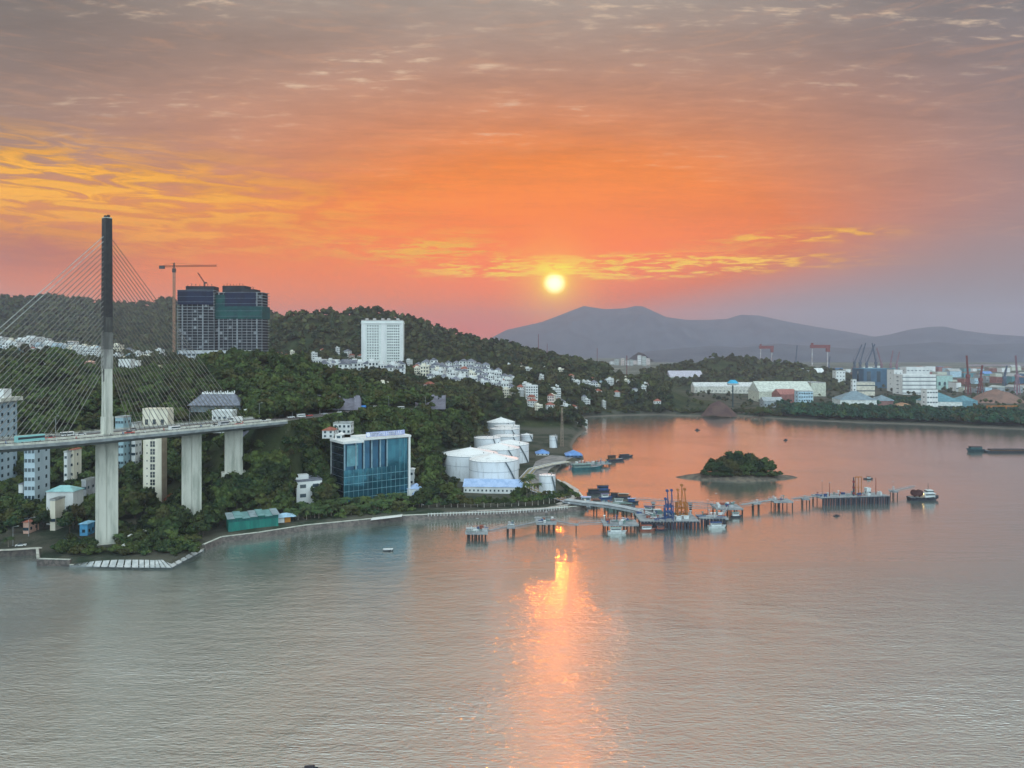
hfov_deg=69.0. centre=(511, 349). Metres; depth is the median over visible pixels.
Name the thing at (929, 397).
office block
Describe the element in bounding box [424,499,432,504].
tree
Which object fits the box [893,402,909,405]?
heap
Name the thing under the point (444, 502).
tree
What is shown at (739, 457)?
tree
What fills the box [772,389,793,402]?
warehouse
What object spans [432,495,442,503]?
tree
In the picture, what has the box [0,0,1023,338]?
sky
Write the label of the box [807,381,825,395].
warehouse
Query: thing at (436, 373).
house
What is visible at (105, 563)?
apron pavement
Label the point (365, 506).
palm tree
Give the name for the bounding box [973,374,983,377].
warehouse
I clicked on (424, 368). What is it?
house
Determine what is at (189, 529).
tree
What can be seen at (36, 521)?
tree
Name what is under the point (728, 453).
tree
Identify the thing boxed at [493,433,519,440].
storage tank
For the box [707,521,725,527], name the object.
work boat
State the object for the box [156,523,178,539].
tree
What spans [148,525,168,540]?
tree
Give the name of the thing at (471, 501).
tree
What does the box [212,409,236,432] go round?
building
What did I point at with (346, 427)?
townhouse
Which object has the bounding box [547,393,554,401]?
house
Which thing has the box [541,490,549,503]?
tree
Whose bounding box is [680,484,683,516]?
cargo loader
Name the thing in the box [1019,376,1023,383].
warehouse
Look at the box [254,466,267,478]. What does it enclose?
tree
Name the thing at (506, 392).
house
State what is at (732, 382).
water tower
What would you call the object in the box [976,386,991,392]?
warehouse
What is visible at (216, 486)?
tree
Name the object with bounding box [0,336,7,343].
house
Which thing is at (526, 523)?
catwalk
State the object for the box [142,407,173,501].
beige tower
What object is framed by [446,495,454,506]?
tree
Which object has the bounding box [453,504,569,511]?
path
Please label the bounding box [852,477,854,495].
ringed mast
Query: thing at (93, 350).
house
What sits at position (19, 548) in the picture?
pavement
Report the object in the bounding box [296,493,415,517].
palm undergrowth
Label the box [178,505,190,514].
tree
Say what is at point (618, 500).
work boat
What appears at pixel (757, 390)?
warehouse
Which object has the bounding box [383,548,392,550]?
boat
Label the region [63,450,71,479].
townhouse
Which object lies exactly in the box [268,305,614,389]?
woodland
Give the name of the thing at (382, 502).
palm tree
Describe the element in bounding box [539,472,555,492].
storage tank
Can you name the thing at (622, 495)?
fishing boat
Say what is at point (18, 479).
tree
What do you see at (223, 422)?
van
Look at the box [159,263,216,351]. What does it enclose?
tower crane
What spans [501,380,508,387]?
house
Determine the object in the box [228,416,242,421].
truck
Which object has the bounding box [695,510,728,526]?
mooring dolphin
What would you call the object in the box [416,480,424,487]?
tree
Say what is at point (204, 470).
tree
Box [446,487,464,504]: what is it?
tree
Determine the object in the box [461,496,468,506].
tree
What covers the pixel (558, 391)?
house
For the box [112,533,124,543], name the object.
palm tree
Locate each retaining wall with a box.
[318,395,360,409]
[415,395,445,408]
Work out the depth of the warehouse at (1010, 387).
1575.44 m
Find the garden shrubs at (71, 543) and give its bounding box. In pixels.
[50,519,201,555]
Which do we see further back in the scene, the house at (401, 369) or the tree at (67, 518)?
the house at (401, 369)
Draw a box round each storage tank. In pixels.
[443,446,497,481]
[469,452,518,478]
[474,435,500,447]
[477,442,519,467]
[487,417,514,431]
[490,426,519,435]
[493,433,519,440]
[494,423,519,433]
[499,438,528,463]
[520,432,532,441]
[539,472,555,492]
[549,434,557,447]
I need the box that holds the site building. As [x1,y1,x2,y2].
[178,350,250,359]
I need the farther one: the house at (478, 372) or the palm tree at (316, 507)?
the house at (478, 372)
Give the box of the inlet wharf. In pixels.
[569,458,610,466]
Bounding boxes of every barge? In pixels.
[571,463,602,470]
[966,446,984,451]
[984,448,1023,452]
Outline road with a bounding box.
[271,410,444,419]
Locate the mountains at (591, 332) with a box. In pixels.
[488,306,873,357]
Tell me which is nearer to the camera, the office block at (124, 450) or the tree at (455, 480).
the office block at (124, 450)
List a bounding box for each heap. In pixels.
[701,401,736,416]
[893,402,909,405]
[972,389,1023,402]
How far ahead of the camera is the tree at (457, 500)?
426.07 m
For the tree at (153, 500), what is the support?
on the ground at (42, 538)
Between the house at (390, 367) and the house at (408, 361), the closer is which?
the house at (390, 367)
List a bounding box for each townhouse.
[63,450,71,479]
[70,447,80,478]
[81,477,94,496]
[333,421,353,433]
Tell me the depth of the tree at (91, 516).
372.51 m
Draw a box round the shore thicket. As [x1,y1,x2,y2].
[594,407,782,415]
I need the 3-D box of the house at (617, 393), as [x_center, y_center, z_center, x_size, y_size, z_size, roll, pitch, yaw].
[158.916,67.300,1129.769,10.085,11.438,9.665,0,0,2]
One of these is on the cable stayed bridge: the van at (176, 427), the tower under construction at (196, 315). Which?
the van at (176, 427)
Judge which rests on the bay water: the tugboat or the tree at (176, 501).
the tugboat
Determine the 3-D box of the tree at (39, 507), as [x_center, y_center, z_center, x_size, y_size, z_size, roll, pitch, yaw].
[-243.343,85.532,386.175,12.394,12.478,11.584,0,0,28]
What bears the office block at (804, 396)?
on the ground at (42, 538)
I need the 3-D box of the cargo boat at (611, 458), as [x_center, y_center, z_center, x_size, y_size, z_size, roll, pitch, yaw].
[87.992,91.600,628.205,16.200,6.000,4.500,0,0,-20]
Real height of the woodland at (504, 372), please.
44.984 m
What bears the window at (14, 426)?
in the hotel at (8, 460)
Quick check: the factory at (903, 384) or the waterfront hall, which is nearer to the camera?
the waterfront hall
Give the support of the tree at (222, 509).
on the ground at (42, 538)
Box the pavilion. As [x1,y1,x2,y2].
[187,390,242,411]
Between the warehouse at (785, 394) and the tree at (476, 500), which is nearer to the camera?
the tree at (476, 500)
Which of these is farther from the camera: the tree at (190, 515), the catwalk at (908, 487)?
the catwalk at (908, 487)
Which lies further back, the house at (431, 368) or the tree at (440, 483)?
the house at (431, 368)
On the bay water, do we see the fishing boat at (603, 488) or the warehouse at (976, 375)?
the fishing boat at (603, 488)
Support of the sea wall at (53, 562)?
on the ground at (42, 538)
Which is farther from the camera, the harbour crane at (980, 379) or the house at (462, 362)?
the harbour crane at (980, 379)
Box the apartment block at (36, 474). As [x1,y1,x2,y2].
[24,449,49,518]
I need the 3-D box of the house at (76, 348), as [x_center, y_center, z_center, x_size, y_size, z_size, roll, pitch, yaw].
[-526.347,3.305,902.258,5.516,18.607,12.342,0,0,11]
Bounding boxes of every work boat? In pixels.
[607,527,626,533]
[613,498,626,502]
[627,498,638,502]
[639,525,655,530]
[644,506,652,511]
[655,525,667,530]
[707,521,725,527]
[730,512,741,517]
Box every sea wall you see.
[0,549,35,556]
[36,548,70,566]
[69,548,203,567]
[202,515,402,550]
[403,479,587,520]
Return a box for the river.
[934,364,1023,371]
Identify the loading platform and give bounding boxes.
[634,510,699,529]
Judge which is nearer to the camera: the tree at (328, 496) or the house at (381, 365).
the tree at (328, 496)
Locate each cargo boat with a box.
[607,455,623,461]
[619,454,632,457]
[620,502,634,506]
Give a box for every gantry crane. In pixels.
[759,344,773,360]
[810,343,829,366]
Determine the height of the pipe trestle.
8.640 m
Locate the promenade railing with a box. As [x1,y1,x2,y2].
[428,506,565,515]
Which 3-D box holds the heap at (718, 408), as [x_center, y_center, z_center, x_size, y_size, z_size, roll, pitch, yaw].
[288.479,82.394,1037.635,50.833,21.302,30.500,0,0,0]
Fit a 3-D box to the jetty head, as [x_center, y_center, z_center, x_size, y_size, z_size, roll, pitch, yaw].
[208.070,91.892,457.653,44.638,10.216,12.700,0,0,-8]
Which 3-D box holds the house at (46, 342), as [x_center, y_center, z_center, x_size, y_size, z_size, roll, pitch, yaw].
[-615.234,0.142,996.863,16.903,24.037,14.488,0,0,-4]
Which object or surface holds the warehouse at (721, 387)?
on the ground at (42, 538)
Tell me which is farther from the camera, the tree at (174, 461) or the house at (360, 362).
the house at (360, 362)
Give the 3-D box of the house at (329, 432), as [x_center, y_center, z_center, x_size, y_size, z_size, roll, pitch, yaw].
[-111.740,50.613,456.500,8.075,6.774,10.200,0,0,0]
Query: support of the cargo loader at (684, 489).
on the loading platform
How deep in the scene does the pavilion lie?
507.04 m
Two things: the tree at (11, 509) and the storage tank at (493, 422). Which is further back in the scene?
the storage tank at (493, 422)
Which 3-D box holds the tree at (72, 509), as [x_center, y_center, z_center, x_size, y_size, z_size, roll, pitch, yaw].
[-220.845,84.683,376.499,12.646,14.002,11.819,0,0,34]
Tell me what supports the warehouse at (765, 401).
on the ground at (42, 538)
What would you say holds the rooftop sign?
on the glass office
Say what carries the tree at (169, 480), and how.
on the ground at (42, 538)
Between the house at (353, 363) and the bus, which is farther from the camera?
the house at (353, 363)
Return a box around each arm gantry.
[664,505,673,528]
[675,502,687,514]
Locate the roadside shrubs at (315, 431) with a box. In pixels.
[284,407,476,505]
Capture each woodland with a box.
[0,292,282,349]
[0,341,675,446]
[0,346,452,528]
[1,348,133,355]
[251,433,312,509]
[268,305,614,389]
[321,355,509,375]
[639,353,851,390]
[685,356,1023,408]
[876,394,920,404]
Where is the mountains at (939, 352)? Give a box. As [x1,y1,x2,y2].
[627,342,1023,361]
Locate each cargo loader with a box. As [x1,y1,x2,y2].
[665,489,668,515]
[669,489,672,514]
[676,488,679,515]
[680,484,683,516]
[683,488,686,513]
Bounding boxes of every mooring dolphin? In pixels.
[465,525,488,540]
[507,521,514,533]
[534,516,556,530]
[601,515,638,531]
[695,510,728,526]
[710,501,743,515]
[751,499,760,510]
[768,495,793,508]
[801,495,809,505]
[888,486,898,497]
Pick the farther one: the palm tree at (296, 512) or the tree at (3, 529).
the palm tree at (296, 512)
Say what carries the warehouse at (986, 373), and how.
on the ground at (42, 538)
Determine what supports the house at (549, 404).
on the ground at (42, 538)
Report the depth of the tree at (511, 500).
430.21 m
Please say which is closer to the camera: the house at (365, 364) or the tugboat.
the tugboat
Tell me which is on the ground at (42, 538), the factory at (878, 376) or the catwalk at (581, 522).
the factory at (878, 376)
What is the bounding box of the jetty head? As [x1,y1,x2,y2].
[811,489,889,505]
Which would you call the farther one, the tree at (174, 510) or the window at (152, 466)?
the window at (152, 466)
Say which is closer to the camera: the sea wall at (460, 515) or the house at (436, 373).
the sea wall at (460, 515)
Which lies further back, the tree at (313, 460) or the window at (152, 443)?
the tree at (313, 460)
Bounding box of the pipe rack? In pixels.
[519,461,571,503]
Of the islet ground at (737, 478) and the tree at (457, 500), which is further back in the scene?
the islet ground at (737, 478)
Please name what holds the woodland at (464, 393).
on the ground at (42, 538)
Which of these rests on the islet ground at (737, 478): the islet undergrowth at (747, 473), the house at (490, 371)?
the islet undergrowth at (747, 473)
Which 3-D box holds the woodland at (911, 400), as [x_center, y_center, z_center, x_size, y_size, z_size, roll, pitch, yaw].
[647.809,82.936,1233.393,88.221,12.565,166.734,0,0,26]
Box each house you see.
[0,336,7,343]
[2,340,22,348]
[15,338,36,347]
[18,482,23,493]
[23,519,38,533]
[24,336,43,343]
[33,342,44,347]
[43,341,61,343]
[45,485,83,524]
[50,496,64,530]
[72,345,79,354]
[79,345,88,354]
[83,348,89,355]
[87,346,100,356]
[113,343,123,354]
[118,359,134,367]
[131,421,141,463]
[134,350,143,355]
[135,360,140,366]
[294,473,321,503]
[311,352,317,360]
[313,357,326,362]
[321,427,336,437]
[335,346,339,354]
[335,432,344,437]
[338,360,350,368]
[344,349,351,356]
[349,360,357,368]
[357,359,365,370]
[362,361,368,368]
[368,358,379,368]
[378,362,389,368]
[384,365,394,370]
[390,362,400,368]
[396,366,404,373]
[397,361,405,372]
[406,359,412,365]
[414,366,419,374]
[420,363,430,375]
[422,359,429,364]
[429,365,434,373]
[430,358,437,364]
[431,362,440,366]
[434,371,443,376]
[438,367,445,374]
[445,360,451,365]
[450,370,458,376]
[459,359,466,366]
[461,369,468,375]
[466,365,473,371]
[467,359,475,365]
[472,366,481,371]
[475,370,482,375]
[481,362,489,368]
[482,366,488,372]
[487,369,494,377]
[488,373,493,382]
[494,370,501,377]
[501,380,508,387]
[503,387,510,397]
[520,388,524,396]
[525,383,537,399]
[527,394,535,402]
[528,398,537,406]
[534,403,542,410]
[545,402,554,408]
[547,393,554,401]
[551,387,560,398]
[591,380,597,389]
[602,400,605,408]
[606,379,613,385]
[614,390,619,396]
[654,399,660,404]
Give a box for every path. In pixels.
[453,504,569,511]
[557,481,578,504]
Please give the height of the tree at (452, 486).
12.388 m
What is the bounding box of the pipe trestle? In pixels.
[563,498,655,524]
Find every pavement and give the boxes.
[0,547,41,550]
[72,547,202,567]
[371,514,401,519]
[526,455,572,484]
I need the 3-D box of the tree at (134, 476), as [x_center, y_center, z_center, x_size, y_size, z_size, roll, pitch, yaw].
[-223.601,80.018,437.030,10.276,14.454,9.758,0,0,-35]
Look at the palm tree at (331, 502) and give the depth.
415.19 m
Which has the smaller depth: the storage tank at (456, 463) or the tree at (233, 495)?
the tree at (233, 495)
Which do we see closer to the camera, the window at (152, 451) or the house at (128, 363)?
the window at (152, 451)
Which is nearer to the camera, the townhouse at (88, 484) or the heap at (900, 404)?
the townhouse at (88, 484)
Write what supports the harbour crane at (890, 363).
on the ground at (42, 538)
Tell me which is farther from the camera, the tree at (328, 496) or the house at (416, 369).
the house at (416, 369)
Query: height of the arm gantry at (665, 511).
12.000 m
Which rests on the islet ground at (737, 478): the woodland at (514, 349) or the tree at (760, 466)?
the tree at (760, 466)
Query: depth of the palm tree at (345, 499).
419.70 m
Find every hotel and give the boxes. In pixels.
[0,389,22,480]
[67,341,78,344]
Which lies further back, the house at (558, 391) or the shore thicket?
the shore thicket
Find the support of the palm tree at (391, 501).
on the ground at (42, 538)
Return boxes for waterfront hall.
[225,508,279,531]
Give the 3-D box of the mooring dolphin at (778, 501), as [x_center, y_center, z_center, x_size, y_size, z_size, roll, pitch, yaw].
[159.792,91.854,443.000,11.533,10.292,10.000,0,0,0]
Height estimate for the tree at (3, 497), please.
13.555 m
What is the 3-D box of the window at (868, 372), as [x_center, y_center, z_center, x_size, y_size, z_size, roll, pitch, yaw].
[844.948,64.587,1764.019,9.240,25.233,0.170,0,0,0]
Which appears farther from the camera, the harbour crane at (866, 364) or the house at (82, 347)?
the harbour crane at (866, 364)
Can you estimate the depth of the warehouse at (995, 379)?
2014.23 m
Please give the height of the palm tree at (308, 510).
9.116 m
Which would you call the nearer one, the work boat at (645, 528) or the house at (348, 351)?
the work boat at (645, 528)
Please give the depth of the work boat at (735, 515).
416.05 m
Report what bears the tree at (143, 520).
on the ground at (42, 538)
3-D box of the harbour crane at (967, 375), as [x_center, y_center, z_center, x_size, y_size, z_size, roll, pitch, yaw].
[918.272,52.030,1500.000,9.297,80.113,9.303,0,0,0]
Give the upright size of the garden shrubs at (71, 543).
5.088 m
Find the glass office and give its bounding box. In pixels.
[330,434,410,501]
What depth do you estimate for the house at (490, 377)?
988.47 m
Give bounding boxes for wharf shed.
[564,450,582,456]
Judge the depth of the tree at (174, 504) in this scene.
384.75 m
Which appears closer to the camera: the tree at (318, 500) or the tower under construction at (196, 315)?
the tree at (318, 500)
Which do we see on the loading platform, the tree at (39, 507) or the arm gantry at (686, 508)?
the arm gantry at (686, 508)
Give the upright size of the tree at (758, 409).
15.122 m
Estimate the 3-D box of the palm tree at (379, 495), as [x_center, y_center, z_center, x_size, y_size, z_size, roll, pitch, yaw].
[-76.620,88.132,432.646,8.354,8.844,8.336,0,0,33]
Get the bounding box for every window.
[1,426,15,477]
[150,441,154,446]
[150,449,154,454]
[150,464,154,469]
[150,472,154,477]
[367,350,398,361]
[867,371,870,380]
[877,371,880,381]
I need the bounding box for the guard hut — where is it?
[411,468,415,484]
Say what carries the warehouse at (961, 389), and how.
on the ground at (42, 538)
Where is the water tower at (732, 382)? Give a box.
[727,380,738,406]
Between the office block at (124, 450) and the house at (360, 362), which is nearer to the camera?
the office block at (124, 450)
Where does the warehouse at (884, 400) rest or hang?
on the ground at (42, 538)
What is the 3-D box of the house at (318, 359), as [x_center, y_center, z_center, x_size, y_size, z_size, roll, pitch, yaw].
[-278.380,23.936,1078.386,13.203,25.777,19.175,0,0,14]
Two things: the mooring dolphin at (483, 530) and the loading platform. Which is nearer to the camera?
the mooring dolphin at (483, 530)
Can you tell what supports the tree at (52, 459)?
on the ground at (42, 538)
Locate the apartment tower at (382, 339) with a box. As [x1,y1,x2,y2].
[361,318,404,362]
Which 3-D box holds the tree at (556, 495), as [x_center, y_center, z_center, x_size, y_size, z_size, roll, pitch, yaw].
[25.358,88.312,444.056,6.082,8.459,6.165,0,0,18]
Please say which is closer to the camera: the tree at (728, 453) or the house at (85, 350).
the tree at (728, 453)
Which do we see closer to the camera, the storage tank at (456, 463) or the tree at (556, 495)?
the tree at (556, 495)
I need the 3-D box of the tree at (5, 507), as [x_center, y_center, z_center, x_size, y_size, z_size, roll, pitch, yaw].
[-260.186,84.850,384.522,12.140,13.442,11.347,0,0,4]
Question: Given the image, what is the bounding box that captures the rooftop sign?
[366,430,404,436]
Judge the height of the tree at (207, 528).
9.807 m
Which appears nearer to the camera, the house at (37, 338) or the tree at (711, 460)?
the tree at (711, 460)
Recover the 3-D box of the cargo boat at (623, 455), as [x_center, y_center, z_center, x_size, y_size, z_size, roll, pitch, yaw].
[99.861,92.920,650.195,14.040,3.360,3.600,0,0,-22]
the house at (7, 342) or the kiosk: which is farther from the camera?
the house at (7, 342)
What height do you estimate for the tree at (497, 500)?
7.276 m
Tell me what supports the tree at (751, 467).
on the islet ground at (737, 478)
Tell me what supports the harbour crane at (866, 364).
on the ground at (42, 538)
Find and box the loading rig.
[855,477,861,494]
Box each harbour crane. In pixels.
[853,344,861,367]
[859,343,865,367]
[865,344,874,367]
[872,343,876,367]
[876,348,882,367]
[889,350,893,367]
[965,355,970,394]
[977,365,983,392]
[1002,366,1007,385]
[1013,355,1020,394]
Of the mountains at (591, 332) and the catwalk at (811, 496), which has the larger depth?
the mountains at (591, 332)
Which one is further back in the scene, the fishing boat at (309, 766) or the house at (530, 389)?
the house at (530, 389)
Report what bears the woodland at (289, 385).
on the ground at (42, 538)
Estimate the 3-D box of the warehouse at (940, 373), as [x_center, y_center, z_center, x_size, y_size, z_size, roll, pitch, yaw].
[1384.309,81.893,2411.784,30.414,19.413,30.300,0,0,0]
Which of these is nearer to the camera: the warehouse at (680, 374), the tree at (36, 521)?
the tree at (36, 521)
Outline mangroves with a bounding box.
[774,399,1023,423]
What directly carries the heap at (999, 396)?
on the ground at (42, 538)
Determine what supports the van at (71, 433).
on the cable stayed bridge
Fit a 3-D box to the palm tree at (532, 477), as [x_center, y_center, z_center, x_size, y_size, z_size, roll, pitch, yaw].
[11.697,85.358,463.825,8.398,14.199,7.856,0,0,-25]
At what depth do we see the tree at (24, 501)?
390.90 m
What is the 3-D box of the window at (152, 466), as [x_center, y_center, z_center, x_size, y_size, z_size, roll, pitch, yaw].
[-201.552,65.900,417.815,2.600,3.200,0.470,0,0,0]
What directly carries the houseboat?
on the bay water
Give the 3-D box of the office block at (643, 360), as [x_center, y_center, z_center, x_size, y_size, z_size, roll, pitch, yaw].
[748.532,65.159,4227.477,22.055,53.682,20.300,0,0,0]
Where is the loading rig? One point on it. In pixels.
(858, 485)
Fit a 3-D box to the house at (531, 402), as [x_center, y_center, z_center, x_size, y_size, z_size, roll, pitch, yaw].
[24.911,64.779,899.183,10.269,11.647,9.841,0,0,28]
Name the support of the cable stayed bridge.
on the ground at (42, 538)
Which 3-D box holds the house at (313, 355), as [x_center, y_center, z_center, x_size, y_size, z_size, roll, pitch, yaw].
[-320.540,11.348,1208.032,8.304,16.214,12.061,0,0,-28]
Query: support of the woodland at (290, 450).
on the ground at (42, 538)
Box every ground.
[0,298,1023,564]
[676,472,797,481]
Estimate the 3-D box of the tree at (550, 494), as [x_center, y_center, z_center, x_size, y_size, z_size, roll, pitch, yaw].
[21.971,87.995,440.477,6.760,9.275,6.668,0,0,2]
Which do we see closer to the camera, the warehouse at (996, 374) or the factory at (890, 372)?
the factory at (890, 372)
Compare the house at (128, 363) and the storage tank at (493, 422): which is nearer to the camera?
the house at (128, 363)
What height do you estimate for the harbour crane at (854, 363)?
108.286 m
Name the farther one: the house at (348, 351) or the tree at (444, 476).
the house at (348, 351)
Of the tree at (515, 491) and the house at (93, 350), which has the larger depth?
the house at (93, 350)
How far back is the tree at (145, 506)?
402.88 m
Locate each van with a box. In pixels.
[60,431,73,436]
[168,425,179,429]
[218,421,228,424]
[296,414,305,416]
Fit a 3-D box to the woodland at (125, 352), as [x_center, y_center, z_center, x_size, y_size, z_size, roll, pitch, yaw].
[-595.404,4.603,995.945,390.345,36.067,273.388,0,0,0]
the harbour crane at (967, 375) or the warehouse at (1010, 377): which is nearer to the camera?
the harbour crane at (967, 375)
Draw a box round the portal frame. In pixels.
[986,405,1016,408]
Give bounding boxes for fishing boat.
[303,765,317,767]
[587,488,600,494]
[597,485,609,491]
[599,493,611,499]
[609,492,618,497]
[617,493,630,497]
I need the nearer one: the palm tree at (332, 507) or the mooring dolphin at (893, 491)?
the palm tree at (332, 507)
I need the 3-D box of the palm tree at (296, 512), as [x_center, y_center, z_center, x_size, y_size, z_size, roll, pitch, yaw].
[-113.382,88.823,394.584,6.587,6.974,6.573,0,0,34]
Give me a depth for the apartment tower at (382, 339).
1230.60 m
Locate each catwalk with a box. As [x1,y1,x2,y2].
[488,525,508,532]
[515,519,537,528]
[557,519,573,525]
[578,520,603,524]
[634,497,712,504]
[643,503,716,508]
[739,498,776,506]
[791,494,819,500]
[890,485,914,491]
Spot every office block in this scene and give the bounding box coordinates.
[115,415,130,468]
[614,359,618,364]
[637,355,640,364]
[642,356,645,365]
[794,390,812,402]
[832,370,844,381]
[856,381,874,396]
[921,389,937,406]
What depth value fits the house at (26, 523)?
366.73 m
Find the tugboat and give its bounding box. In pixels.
[906,489,938,500]
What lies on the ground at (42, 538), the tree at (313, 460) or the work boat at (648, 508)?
the tree at (313, 460)
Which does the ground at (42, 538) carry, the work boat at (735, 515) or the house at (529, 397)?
the house at (529, 397)
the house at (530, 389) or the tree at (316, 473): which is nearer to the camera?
the tree at (316, 473)
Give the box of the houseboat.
[581,496,590,500]
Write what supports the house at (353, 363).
on the ground at (42, 538)
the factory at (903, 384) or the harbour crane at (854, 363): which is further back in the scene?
the harbour crane at (854, 363)
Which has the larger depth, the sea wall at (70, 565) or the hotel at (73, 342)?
the hotel at (73, 342)
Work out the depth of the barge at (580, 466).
580.34 m
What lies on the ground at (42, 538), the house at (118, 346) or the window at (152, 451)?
the house at (118, 346)
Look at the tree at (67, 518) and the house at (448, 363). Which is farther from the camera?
the house at (448, 363)
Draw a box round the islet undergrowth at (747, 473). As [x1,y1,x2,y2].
[700,469,782,476]
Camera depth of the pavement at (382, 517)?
403.94 m
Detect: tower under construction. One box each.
[177,286,219,353]
[214,283,269,351]
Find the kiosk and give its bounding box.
[80,520,94,535]
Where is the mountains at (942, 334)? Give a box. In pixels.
[732,326,1023,348]
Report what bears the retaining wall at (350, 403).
on the ground at (42, 538)
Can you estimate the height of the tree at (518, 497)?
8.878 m
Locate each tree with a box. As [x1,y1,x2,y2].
[0,494,13,500]
[0,501,12,513]
[0,525,7,533]
[1,536,14,546]
[2,515,25,533]
[4,503,22,518]
[7,475,23,483]
[10,504,32,527]
[20,498,30,519]
[30,503,44,523]
[30,513,42,530]
[50,454,56,466]
[50,468,60,478]
[55,511,82,532]
[62,504,86,528]
[79,501,88,506]
[81,453,94,469]
[86,512,94,522]
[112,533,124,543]
[118,501,125,511]
[118,507,124,517]
[121,473,140,486]
[126,505,143,517]
[133,533,143,538]
[136,512,151,527]
[137,487,157,504]
[139,501,147,514]
[145,498,160,506]
[147,511,166,527]
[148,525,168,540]
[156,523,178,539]
[167,478,172,484]
[168,454,180,465]
[168,506,186,517]
[169,460,180,473]
[169,499,180,504]
[169,503,179,507]
[177,508,192,518]
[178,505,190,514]
[181,525,197,534]
[189,515,209,533]
[198,519,212,535]
[202,468,207,474]
[202,494,209,503]
[202,502,213,509]
[205,478,230,493]
[212,432,223,451]
[212,506,226,523]
[214,509,225,527]
[218,496,237,510]
[219,470,240,489]
[226,485,249,509]
[233,471,260,489]
[250,492,269,505]
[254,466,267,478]
[261,482,273,493]
[263,401,277,418]
[271,399,283,413]
[275,502,288,512]
[283,508,295,512]
[293,510,303,519]
[295,501,306,506]
[298,506,314,519]
[304,457,318,463]
[311,506,321,517]
[312,467,321,474]
[312,498,330,501]
[313,509,324,518]
[317,487,332,499]
[320,487,335,500]
[323,499,335,504]
[324,504,339,515]
[338,507,349,512]
[339,496,352,503]
[347,505,357,514]
[352,497,360,502]
[360,496,371,499]
[360,505,371,509]
[367,501,379,507]
[372,493,385,498]
[376,499,387,509]
[386,492,399,499]
[386,499,396,506]
[409,490,426,506]
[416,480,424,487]
[419,482,442,499]
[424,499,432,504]
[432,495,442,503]
[433,479,450,498]
[440,498,448,507]
[441,472,448,480]
[444,482,460,494]
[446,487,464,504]
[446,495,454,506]
[449,476,460,484]
[453,496,461,507]
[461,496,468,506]
[467,497,474,504]
[474,497,481,506]
[478,495,488,503]
[488,496,494,502]
[493,497,502,506]
[501,496,507,505]
[507,496,515,506]
[509,487,522,502]
[514,493,522,505]
[519,478,529,495]
[521,487,530,495]
[522,483,531,488]
[522,495,529,505]
[525,475,536,493]
[529,494,535,504]
[534,492,542,500]
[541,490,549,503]
[545,490,554,503]
[552,491,558,502]
[558,490,565,501]
[561,488,570,498]
[704,458,716,466]
[708,462,720,470]
[715,456,727,464]
[716,461,729,471]
[723,450,732,458]
[724,454,738,465]
[732,452,747,466]
[744,453,759,465]
[745,462,758,471]
[754,407,762,416]
[754,462,765,470]
[759,459,771,471]
[768,460,776,470]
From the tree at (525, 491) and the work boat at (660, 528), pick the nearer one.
the work boat at (660, 528)
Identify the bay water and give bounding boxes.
[0,415,1023,767]
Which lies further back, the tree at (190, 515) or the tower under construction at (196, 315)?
the tower under construction at (196, 315)
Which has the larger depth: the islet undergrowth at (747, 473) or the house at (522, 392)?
the house at (522, 392)
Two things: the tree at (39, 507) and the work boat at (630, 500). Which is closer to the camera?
the tree at (39, 507)
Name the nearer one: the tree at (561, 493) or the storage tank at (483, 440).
the tree at (561, 493)
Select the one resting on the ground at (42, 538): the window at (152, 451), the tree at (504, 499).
the tree at (504, 499)
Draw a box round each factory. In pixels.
[852,368,892,387]
[887,369,902,391]
[893,374,935,394]
[900,367,929,373]
[936,375,952,389]
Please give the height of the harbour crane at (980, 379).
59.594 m
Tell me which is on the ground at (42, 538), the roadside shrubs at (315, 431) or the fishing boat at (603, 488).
the roadside shrubs at (315, 431)
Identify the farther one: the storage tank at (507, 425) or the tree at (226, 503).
the storage tank at (507, 425)
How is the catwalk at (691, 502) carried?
on the mooring dolphin at (731, 506)
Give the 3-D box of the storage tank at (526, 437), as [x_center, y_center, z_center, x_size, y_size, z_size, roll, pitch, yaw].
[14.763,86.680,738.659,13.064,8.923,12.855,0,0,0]
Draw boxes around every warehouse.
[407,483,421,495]
[463,478,523,493]
[535,449,549,454]
[667,371,701,377]
[691,382,751,392]
[748,381,813,401]
[759,397,781,406]
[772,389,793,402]
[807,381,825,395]
[814,368,823,372]
[832,391,876,405]
[873,395,893,405]
[916,393,961,406]
[922,366,935,370]
[932,372,946,374]
[942,366,951,371]
[945,369,961,376]
[948,382,960,391]
[954,395,977,406]
[957,378,965,384]
[959,387,972,391]
[969,387,980,392]
[970,378,979,383]
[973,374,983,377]
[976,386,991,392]
[979,371,991,375]
[979,376,995,382]
[989,367,996,371]
[989,385,1004,391]
[990,373,1001,376]
[990,377,1001,382]
[997,368,1009,371]
[1005,373,1020,383]
[1005,384,1022,392]
[1007,365,1020,370]
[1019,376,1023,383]
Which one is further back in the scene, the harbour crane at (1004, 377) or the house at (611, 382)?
the harbour crane at (1004, 377)
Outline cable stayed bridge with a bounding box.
[0,215,287,545]
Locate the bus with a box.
[14,434,44,442]
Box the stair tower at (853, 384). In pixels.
[851,379,856,390]
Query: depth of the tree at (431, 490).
436.23 m
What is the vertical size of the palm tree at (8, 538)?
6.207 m
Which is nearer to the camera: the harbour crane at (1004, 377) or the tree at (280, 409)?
the tree at (280, 409)
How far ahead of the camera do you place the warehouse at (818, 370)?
1922.98 m
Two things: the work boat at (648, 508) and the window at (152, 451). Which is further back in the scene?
the work boat at (648, 508)
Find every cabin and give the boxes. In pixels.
[278,513,295,522]
[864,487,870,494]

